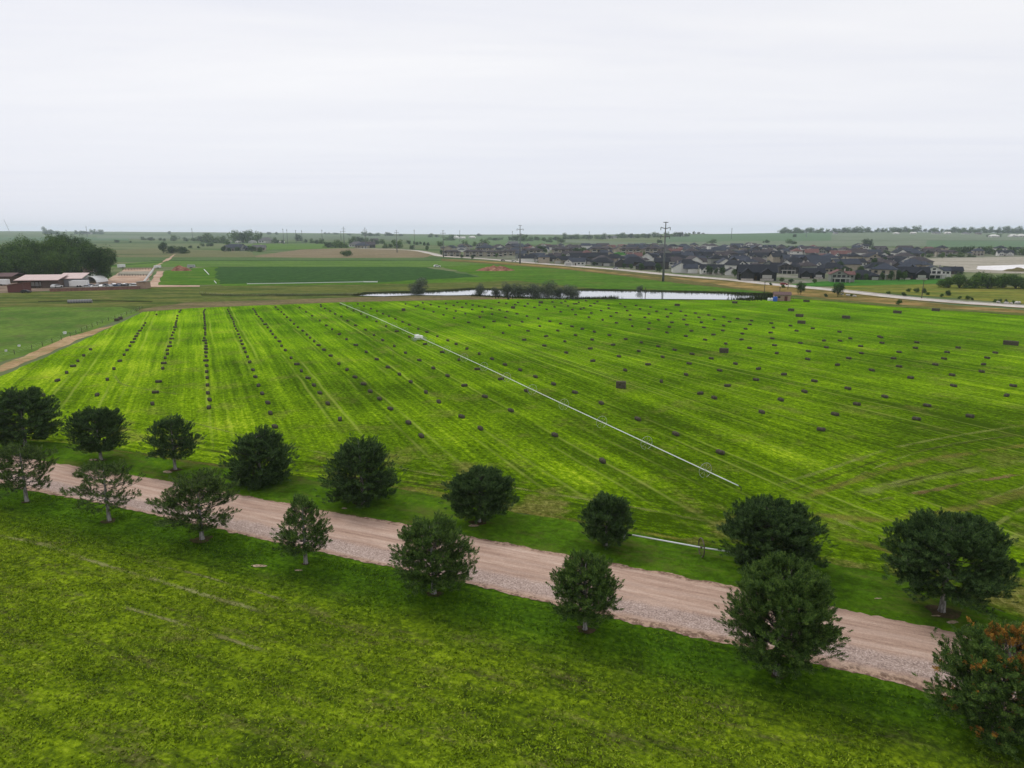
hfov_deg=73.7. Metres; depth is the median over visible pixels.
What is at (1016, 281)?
shrub
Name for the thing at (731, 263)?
house
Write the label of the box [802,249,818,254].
house
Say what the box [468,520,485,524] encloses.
bare ground
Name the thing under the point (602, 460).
hay bale
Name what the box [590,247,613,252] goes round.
townhouse block
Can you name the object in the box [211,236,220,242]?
tree
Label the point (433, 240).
plain field
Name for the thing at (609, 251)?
house
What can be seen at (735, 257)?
house
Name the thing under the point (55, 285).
parked car
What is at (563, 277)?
grass field
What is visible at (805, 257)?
house
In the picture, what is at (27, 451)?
pine tree
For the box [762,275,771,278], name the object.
garage door
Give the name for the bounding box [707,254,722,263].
house
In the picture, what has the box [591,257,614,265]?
house
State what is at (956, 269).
house
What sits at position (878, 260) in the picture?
house
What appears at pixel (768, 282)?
pavement
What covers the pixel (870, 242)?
tree
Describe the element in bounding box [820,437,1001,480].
wheel track
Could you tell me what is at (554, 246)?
house
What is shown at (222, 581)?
wheel track
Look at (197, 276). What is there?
patchy field
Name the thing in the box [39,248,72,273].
broadleaf tree
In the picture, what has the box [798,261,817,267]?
house
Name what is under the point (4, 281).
parked trailer
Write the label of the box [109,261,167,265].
hedge line
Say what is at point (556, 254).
house
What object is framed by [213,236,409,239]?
plain field
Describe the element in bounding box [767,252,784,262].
house
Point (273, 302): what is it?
dry margin
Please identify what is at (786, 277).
estate ground
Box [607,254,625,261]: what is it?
house
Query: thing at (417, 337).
wheel line irrigator
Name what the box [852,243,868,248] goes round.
house
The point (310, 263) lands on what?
light field
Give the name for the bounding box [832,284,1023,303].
meadow
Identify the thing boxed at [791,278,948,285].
estate lawn
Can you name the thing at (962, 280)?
shrub
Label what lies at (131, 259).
muted field
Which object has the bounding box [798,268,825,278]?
house
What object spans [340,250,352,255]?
shrub
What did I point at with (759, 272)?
house
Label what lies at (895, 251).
house
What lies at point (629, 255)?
house
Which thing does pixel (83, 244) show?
broadleaf tree
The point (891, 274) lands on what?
broadleaf tree
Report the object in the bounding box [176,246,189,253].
shrub
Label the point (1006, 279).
shrub
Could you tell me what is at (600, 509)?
pine tree
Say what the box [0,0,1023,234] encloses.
sky
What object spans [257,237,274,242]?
house
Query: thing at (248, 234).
tree
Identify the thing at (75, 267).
broadleaf tree
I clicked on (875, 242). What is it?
hill field
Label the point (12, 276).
barn
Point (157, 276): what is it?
farm track
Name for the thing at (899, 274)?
broadleaf tree
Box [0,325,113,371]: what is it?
dirt road
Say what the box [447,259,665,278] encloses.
dry bank
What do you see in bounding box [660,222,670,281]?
power pylon
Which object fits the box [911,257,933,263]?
house
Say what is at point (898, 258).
house
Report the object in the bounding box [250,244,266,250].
house
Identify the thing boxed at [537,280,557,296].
willow shrub
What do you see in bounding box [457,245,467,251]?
house
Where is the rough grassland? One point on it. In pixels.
(161, 296)
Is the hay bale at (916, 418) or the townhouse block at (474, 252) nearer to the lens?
the hay bale at (916, 418)
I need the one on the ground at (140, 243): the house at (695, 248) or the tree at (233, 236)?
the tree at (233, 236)
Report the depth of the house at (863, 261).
601.21 m
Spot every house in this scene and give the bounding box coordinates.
[223,243,245,250]
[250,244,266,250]
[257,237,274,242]
[348,242,360,246]
[354,243,369,247]
[361,241,375,247]
[440,246,452,250]
[457,243,469,248]
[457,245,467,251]
[496,247,508,250]
[515,250,527,258]
[518,254,536,261]
[535,253,549,262]
[546,254,556,260]
[548,252,561,256]
[549,244,560,251]
[554,255,572,263]
[561,251,582,255]
[564,257,586,265]
[570,253,585,257]
[580,257,591,263]
[581,243,589,248]
[586,252,607,258]
[591,255,613,260]
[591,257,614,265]
[596,243,608,246]
[598,249,613,254]
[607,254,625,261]
[614,245,621,251]
[614,258,633,266]
[623,254,637,257]
[624,257,644,265]
[626,252,642,255]
[635,261,660,269]
[641,252,656,260]
[654,257,672,268]
[657,249,671,253]
[659,253,680,257]
[668,244,679,247]
[668,256,682,264]
[671,261,697,272]
[672,259,700,268]
[680,251,694,256]
[683,246,699,250]
[685,255,707,263]
[693,252,714,256]
[698,249,715,251]
[699,264,723,273]
[707,243,717,248]
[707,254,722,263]
[710,251,731,257]
[711,247,728,250]
[715,258,727,263]
[724,259,747,268]
[725,267,733,274]
[726,249,736,254]
[729,255,746,259]
[732,244,740,249]
[733,250,745,253]
[736,264,777,280]
[739,257,758,263]
[744,242,756,246]
[744,249,759,254]
[747,252,769,259]
[750,245,761,249]
[752,250,773,251]
[752,257,765,263]
[763,260,781,265]
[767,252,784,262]
[770,250,786,253]
[777,262,799,273]
[780,254,804,262]
[782,259,802,264]
[784,255,799,260]
[789,248,802,253]
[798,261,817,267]
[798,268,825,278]
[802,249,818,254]
[802,255,830,260]
[806,259,831,265]
[817,262,850,272]
[819,247,836,252]
[824,253,838,258]
[827,269,855,282]
[828,250,851,255]
[831,259,861,269]
[843,252,862,258]
[846,249,867,254]
[851,245,863,248]
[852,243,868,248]
[855,270,879,279]
[857,258,867,265]
[862,262,884,270]
[863,253,885,260]
[867,249,880,251]
[867,258,885,263]
[870,263,897,279]
[871,246,887,249]
[874,252,893,255]
[880,260,896,264]
[886,256,910,261]
[890,249,911,254]
[892,261,916,266]
[895,245,913,248]
[895,252,915,257]
[896,266,930,279]
[901,259,932,266]
[908,249,926,256]
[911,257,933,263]
[922,248,940,254]
[927,265,951,278]
[935,245,947,249]
[943,266,963,273]
[967,248,984,255]
[993,245,1006,251]
[995,250,1014,255]
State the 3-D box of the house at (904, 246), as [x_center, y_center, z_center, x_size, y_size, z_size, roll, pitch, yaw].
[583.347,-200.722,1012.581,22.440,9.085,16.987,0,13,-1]
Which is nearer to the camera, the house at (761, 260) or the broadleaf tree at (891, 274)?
the broadleaf tree at (891, 274)
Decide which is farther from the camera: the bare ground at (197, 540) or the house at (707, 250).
the house at (707, 250)
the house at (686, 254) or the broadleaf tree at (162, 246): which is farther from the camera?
the broadleaf tree at (162, 246)
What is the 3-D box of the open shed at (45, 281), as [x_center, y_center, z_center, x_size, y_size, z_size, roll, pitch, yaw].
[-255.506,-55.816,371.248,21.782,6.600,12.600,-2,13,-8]
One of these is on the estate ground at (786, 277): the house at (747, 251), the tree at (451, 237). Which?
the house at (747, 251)
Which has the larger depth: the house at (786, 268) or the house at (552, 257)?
the house at (552, 257)
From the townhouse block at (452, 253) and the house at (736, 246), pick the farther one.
the house at (736, 246)
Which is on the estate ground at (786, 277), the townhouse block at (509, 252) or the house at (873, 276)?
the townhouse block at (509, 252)
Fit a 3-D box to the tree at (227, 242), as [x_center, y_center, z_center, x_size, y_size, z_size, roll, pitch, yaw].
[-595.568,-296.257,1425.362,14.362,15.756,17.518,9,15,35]
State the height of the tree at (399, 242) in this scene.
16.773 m
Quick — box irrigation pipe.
[247,282,343,283]
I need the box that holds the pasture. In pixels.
[0,307,138,361]
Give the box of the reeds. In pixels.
[353,288,793,300]
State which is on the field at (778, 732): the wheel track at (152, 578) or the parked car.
the wheel track at (152, 578)
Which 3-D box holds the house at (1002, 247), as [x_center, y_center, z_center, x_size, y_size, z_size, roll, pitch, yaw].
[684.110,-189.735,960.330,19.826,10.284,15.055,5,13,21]
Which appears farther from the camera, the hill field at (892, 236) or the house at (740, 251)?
the hill field at (892, 236)
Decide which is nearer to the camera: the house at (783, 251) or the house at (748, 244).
the house at (783, 251)
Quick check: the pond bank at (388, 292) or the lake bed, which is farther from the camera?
the lake bed
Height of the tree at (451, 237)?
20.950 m
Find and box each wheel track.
[13,538,246,606]
[131,608,258,648]
[171,568,277,597]
[210,450,451,490]
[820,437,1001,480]
[918,474,1013,492]
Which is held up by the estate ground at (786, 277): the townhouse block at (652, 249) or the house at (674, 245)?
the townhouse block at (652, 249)
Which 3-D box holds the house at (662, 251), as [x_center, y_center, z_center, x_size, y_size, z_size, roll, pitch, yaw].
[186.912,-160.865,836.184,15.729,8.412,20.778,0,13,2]
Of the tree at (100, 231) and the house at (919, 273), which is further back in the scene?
the tree at (100, 231)
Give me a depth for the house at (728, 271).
473.39 m
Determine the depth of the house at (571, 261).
608.95 m
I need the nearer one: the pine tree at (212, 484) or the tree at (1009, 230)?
the pine tree at (212, 484)
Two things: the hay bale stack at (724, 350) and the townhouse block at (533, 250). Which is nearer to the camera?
the hay bale stack at (724, 350)
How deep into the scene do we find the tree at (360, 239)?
1720.67 m
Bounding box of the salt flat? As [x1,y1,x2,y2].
[977,265,1023,269]
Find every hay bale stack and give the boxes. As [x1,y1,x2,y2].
[616,381,625,388]
[719,348,728,352]
[797,320,805,323]
[1003,340,1018,345]
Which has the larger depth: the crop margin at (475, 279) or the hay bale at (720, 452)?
the crop margin at (475, 279)
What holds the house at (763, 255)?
on the estate ground at (786, 277)
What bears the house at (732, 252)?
on the estate ground at (786, 277)
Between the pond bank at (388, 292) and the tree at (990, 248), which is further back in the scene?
the tree at (990, 248)
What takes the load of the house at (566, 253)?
on the estate ground at (786, 277)
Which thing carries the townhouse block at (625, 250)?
on the estate ground at (786, 277)
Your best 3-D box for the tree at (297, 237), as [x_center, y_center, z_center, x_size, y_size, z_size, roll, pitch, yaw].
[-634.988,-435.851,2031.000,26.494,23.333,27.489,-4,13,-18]
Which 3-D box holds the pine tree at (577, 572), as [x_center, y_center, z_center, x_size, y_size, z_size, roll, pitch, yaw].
[5.649,15.840,51.852,6.283,6.418,6.127,0,13,0]
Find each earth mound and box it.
[171,265,191,270]
[475,265,513,270]
[1003,267,1023,271]
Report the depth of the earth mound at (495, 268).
526.73 m
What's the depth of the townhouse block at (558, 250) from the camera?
886.76 m
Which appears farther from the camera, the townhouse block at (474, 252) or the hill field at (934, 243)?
the hill field at (934, 243)
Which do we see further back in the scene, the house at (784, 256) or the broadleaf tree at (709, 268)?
the house at (784, 256)
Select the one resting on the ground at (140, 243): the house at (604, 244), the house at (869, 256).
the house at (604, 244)
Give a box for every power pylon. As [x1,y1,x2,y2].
[517,225,522,263]
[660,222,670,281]
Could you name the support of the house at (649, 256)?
on the estate ground at (786, 277)
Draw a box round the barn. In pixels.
[0,273,24,282]
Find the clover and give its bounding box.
[0,487,1023,767]
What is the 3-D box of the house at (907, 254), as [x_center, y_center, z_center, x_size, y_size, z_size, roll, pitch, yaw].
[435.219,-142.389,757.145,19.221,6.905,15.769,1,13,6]
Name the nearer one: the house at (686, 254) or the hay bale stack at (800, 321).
the hay bale stack at (800, 321)
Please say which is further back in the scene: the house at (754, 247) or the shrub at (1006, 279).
the house at (754, 247)
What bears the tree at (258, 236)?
on the ground at (140, 243)
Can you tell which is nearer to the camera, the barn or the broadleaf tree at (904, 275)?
the barn
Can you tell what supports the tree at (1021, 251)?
on the estate ground at (786, 277)
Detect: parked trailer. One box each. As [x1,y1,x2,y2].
[0,279,9,285]
[71,280,90,286]
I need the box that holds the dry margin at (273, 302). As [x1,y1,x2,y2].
[139,296,536,312]
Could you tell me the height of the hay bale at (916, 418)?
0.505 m
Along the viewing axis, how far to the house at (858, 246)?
1015.88 m
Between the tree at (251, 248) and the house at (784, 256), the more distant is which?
the tree at (251, 248)
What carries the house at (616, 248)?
on the ground at (140, 243)
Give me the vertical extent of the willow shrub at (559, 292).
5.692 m
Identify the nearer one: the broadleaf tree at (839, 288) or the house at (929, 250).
the broadleaf tree at (839, 288)
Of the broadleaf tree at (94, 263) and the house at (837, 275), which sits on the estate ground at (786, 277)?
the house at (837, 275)
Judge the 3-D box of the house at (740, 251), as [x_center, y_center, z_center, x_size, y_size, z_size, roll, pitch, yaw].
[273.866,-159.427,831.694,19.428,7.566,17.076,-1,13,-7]
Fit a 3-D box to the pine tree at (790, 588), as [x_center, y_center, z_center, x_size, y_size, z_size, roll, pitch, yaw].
[18.380,15.862,46.568,8.799,8.686,8.554,0,13,0]
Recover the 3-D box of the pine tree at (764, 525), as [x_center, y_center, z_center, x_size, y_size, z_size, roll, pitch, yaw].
[23.516,13.502,61.446,10.857,6.789,10.784,0,13,0]
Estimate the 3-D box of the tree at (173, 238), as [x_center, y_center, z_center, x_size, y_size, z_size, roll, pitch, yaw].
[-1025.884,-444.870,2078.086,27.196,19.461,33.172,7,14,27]
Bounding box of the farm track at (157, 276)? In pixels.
[150,271,199,286]
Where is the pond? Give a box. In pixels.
[359,290,757,299]
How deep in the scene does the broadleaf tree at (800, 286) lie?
328.73 m
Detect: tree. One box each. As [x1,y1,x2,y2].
[0,240,21,272]
[0,257,14,272]
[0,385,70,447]
[0,442,59,501]
[5,246,39,274]
[12,233,47,274]
[36,232,71,257]
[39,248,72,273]
[54,250,84,273]
[55,232,89,259]
[59,458,145,520]
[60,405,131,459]
[66,239,99,274]
[76,245,117,279]
[93,229,104,233]
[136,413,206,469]
[144,467,241,539]
[157,241,167,251]
[170,235,179,240]
[200,233,211,242]
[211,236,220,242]
[217,424,299,490]
[219,235,225,242]
[222,239,229,244]
[226,229,238,242]
[236,230,248,242]
[244,229,257,242]
[247,245,257,251]
[255,231,262,240]
[269,493,334,563]
[294,234,302,240]
[313,433,408,508]
[323,242,330,247]
[329,239,339,247]
[334,241,345,247]
[355,236,364,241]
[387,509,479,597]
[391,239,402,247]
[438,464,519,523]
[443,234,455,239]
[480,239,489,244]
[510,235,518,240]
[518,234,527,240]
[537,244,545,251]
[545,548,624,630]
[556,236,565,242]
[577,490,636,549]
[619,232,627,237]
[654,262,660,271]
[705,266,712,273]
[711,493,835,569]
[713,551,851,684]
[719,266,725,274]
[795,282,806,293]
[832,281,844,296]
[839,227,847,232]
[867,239,873,247]
[876,506,1023,617]
[888,271,894,279]
[896,269,902,280]
[901,271,907,280]
[912,225,921,231]
[912,613,1023,760]
[954,253,964,256]
[956,246,967,253]
[966,245,974,252]
[967,227,976,232]
[985,245,993,253]
[1004,226,1014,232]
[1006,246,1019,254]
[1014,226,1023,232]
[1016,247,1023,254]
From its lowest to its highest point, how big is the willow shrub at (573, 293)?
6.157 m
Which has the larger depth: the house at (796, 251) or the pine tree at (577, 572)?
the house at (796, 251)
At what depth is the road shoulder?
376.65 m
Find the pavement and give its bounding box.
[361,248,1019,304]
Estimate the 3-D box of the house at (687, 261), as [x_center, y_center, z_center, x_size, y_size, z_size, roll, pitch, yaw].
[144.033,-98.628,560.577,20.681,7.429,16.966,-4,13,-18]
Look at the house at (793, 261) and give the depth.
546.71 m
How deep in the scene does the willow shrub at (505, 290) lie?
318.13 m
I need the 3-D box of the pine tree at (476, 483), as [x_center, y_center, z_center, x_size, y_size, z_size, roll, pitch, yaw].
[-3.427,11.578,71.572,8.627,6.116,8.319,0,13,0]
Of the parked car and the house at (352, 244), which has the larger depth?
the house at (352, 244)
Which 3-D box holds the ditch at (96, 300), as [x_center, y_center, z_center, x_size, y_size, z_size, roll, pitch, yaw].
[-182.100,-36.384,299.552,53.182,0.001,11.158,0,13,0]
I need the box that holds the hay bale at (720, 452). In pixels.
[716,449,724,454]
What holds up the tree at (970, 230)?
on the ground at (140, 243)
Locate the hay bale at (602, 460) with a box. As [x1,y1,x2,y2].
[599,457,605,463]
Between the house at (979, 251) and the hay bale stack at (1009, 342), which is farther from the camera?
the house at (979, 251)
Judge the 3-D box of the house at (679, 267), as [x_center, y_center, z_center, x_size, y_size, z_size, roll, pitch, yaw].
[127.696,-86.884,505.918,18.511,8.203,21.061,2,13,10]
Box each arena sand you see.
[108,268,154,283]
[116,271,153,275]
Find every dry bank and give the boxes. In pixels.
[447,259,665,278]
[670,277,1023,312]
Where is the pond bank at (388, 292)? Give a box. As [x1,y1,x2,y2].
[356,288,768,299]
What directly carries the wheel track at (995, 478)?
on the hay field at (786, 449)
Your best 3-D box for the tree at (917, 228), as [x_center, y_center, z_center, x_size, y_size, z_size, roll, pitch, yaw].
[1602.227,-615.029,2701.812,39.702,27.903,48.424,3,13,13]
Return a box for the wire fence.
[3,307,139,355]
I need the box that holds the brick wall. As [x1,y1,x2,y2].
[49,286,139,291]
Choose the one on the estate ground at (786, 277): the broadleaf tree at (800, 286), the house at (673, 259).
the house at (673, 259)
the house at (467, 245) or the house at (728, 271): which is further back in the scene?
the house at (467, 245)
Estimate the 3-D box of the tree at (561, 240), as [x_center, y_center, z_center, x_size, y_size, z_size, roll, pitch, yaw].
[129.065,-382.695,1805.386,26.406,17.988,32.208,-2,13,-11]
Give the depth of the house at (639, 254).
740.70 m
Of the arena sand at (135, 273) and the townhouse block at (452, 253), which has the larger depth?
the townhouse block at (452, 253)
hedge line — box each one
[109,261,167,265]
[151,260,441,260]
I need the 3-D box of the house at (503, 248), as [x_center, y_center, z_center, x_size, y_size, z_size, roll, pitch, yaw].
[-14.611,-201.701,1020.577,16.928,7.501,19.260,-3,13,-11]
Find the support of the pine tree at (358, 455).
on the verge lawn at (856, 590)
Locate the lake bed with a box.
[927,257,1023,272]
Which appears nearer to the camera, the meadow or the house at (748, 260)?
the meadow
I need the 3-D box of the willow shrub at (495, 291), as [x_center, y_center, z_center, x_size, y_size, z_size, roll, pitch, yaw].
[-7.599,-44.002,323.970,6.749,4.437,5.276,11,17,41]
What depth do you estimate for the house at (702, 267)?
485.66 m
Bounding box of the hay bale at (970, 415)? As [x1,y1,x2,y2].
[965,414,974,417]
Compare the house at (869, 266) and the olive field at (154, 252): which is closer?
the house at (869, 266)
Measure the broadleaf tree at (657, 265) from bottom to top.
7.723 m
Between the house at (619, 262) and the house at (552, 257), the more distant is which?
the house at (552, 257)
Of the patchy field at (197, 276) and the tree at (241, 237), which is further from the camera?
the tree at (241, 237)
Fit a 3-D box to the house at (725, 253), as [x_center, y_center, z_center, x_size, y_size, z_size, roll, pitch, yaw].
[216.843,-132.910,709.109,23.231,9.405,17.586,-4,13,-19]
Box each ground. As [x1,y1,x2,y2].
[0,231,1023,612]
[100,518,115,523]
[167,468,182,471]
[189,535,212,542]
[426,591,443,596]
[454,248,1023,283]
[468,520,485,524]
[576,625,596,633]
[923,605,961,618]
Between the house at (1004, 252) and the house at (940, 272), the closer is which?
the house at (940, 272)
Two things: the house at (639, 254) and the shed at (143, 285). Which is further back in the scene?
the house at (639, 254)
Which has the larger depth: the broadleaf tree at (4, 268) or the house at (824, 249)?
the house at (824, 249)
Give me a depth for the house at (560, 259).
647.29 m
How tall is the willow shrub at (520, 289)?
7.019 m
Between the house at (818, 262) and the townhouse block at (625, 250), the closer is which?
the house at (818, 262)
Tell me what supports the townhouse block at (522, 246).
on the estate ground at (786, 277)
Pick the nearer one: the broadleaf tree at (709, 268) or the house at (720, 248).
the broadleaf tree at (709, 268)
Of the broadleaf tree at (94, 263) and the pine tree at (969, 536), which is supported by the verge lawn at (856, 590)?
the pine tree at (969, 536)
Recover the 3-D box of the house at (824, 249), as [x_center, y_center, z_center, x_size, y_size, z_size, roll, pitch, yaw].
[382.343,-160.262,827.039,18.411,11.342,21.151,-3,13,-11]
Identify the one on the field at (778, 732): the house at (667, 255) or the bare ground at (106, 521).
the bare ground at (106, 521)
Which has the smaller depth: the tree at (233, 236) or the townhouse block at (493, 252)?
the townhouse block at (493, 252)
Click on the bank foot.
(908, 306)
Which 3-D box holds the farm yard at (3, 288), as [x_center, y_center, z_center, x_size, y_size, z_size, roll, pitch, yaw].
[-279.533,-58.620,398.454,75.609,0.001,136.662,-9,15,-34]
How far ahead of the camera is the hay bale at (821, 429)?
104.75 m
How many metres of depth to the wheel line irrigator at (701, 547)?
65.02 m
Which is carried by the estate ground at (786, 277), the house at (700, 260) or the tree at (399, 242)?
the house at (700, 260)
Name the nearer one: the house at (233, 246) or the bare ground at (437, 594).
the bare ground at (437, 594)
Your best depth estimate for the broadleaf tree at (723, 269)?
466.97 m
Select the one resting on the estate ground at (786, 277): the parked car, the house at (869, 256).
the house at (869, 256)
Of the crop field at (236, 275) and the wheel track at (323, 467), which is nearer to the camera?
the wheel track at (323, 467)
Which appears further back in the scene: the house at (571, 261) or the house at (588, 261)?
the house at (588, 261)
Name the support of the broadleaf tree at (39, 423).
on the verge lawn at (856, 590)
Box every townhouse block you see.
[442,250,460,255]
[463,249,484,256]
[475,246,493,251]
[485,250,503,255]
[503,250,515,255]
[510,245,528,248]
[521,248,542,253]
[551,247,573,252]
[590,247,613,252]
[619,247,641,253]
[642,246,666,253]
[935,250,957,255]
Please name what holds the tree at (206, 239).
on the ground at (140, 243)
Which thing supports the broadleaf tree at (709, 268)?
on the estate ground at (786, 277)
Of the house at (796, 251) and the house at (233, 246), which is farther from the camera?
the house at (233, 246)
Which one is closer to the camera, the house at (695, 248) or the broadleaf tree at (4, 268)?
the broadleaf tree at (4, 268)
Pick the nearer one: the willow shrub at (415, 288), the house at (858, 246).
the willow shrub at (415, 288)
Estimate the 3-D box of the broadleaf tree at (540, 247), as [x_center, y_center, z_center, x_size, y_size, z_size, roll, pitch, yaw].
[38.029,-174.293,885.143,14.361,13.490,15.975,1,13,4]
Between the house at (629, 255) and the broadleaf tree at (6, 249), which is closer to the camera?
the broadleaf tree at (6, 249)
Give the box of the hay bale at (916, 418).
[912,416,920,420]
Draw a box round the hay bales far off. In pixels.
[141,300,752,328]
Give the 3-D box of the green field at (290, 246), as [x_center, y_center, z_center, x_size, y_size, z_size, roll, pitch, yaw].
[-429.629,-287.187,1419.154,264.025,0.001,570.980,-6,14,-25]
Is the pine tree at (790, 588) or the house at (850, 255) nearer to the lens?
the pine tree at (790, 588)
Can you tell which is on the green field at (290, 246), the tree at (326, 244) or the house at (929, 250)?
the tree at (326, 244)
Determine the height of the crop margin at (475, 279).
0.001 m
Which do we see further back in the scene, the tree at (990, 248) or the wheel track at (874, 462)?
the tree at (990, 248)
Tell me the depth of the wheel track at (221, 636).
51.70 m
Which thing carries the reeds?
on the pond bank at (388, 292)
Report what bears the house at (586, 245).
on the ground at (140, 243)
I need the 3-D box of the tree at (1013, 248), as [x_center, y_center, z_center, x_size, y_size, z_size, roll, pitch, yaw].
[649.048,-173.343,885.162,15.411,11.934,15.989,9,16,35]
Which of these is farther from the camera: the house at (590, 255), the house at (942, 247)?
the house at (942, 247)
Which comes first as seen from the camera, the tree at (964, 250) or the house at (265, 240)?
the tree at (964, 250)
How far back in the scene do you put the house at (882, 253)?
692.30 m
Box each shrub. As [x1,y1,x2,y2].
[165,245,177,252]
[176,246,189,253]
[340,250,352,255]
[407,277,428,293]
[474,284,487,294]
[490,287,502,294]
[500,282,516,296]
[508,282,531,296]
[525,283,543,296]
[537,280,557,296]
[553,286,570,296]
[560,284,580,297]
[636,285,642,291]
[936,276,958,287]
[952,272,971,288]
[963,273,983,287]
[979,272,1003,288]
[991,274,1014,287]
[1007,273,1023,288]
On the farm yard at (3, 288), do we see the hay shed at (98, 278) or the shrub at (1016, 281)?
the hay shed at (98, 278)
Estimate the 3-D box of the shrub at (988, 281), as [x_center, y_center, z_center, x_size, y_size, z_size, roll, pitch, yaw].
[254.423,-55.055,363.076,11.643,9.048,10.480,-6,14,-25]
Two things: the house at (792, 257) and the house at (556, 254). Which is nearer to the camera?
the house at (792, 257)
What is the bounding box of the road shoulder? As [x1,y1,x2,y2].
[388,249,1021,307]
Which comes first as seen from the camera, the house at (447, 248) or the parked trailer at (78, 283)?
the parked trailer at (78, 283)
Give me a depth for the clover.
46.82 m
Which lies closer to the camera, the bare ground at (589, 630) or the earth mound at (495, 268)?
the bare ground at (589, 630)
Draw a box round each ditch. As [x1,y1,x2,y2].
[38,300,152,301]
[200,293,362,296]
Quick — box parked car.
[50,284,62,287]
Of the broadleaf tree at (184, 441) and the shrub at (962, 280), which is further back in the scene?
the shrub at (962, 280)
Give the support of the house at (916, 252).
on the estate ground at (786, 277)
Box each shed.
[7,281,31,291]
[13,274,67,287]
[88,275,107,282]
[136,280,150,288]
[772,292,791,300]
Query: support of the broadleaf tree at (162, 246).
on the olive field at (154, 252)
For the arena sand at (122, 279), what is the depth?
440.88 m
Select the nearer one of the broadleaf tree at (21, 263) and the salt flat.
the broadleaf tree at (21, 263)
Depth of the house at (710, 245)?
1132.00 m
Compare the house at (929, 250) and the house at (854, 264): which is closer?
the house at (854, 264)
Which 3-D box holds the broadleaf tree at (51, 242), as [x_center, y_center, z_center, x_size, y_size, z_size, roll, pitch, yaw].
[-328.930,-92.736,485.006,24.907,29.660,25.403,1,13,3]
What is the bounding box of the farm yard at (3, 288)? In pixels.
[0,281,107,292]
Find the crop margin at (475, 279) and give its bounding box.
[219,276,525,285]
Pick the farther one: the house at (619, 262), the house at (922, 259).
the house at (922, 259)
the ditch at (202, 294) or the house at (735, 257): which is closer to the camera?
the ditch at (202, 294)
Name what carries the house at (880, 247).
on the ground at (140, 243)
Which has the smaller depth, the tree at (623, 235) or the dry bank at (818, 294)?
the dry bank at (818, 294)
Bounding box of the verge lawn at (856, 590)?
[0,438,1023,642]
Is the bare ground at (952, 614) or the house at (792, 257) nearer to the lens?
the bare ground at (952, 614)
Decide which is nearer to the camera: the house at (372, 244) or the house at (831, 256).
the house at (831, 256)
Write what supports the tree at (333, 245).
on the green field at (290, 246)
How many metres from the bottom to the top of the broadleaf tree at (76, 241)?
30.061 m
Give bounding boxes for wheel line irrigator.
[341,303,741,489]
[628,534,729,557]
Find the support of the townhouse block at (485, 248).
on the estate ground at (786, 277)
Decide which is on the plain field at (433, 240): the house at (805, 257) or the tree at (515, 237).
the tree at (515, 237)
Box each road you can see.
[0,455,1016,708]
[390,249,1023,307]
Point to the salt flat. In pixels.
(1000, 267)
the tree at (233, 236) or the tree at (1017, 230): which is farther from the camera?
the tree at (1017, 230)
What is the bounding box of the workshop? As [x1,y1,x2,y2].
[60,273,88,286]
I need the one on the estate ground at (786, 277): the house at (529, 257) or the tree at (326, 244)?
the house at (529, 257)
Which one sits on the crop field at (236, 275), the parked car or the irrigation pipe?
the irrigation pipe
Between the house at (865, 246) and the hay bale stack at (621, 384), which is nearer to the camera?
the hay bale stack at (621, 384)
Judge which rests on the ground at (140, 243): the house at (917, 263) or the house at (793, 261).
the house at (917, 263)
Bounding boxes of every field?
[0,237,128,240]
[0,299,1023,617]
[0,488,1023,767]
[97,236,209,238]
[106,248,253,256]
[109,257,440,261]
[110,261,495,266]
[158,267,219,284]
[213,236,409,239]
[214,267,477,283]
[246,244,380,249]
[254,248,431,257]
[410,236,556,244]
[444,264,768,292]
[565,240,926,245]
[666,232,831,241]
[831,232,1023,240]
[926,240,1023,246]
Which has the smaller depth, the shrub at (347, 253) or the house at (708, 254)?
the house at (708, 254)
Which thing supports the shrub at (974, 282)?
on the meadow
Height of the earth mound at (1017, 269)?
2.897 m
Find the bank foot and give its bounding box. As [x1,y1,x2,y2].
[791,295,1023,314]
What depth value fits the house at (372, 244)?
1259.91 m
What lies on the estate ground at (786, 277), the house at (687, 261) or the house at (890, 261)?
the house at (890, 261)
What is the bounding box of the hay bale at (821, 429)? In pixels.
[817,427,825,431]
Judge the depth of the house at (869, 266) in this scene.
500.28 m
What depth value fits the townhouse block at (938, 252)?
834.03 m
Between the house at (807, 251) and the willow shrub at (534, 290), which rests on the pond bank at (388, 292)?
the willow shrub at (534, 290)
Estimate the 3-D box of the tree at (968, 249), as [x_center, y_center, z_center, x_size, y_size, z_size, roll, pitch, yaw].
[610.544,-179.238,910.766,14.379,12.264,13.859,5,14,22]
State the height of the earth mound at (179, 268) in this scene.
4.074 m
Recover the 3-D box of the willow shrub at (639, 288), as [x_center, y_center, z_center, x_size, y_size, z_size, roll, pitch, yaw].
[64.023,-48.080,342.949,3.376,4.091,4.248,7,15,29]
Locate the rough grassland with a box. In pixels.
[0,281,795,312]
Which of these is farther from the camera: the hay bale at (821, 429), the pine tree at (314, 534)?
the hay bale at (821, 429)
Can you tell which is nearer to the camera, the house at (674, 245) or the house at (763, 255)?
the house at (763, 255)
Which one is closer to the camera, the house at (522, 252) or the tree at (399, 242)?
the house at (522, 252)

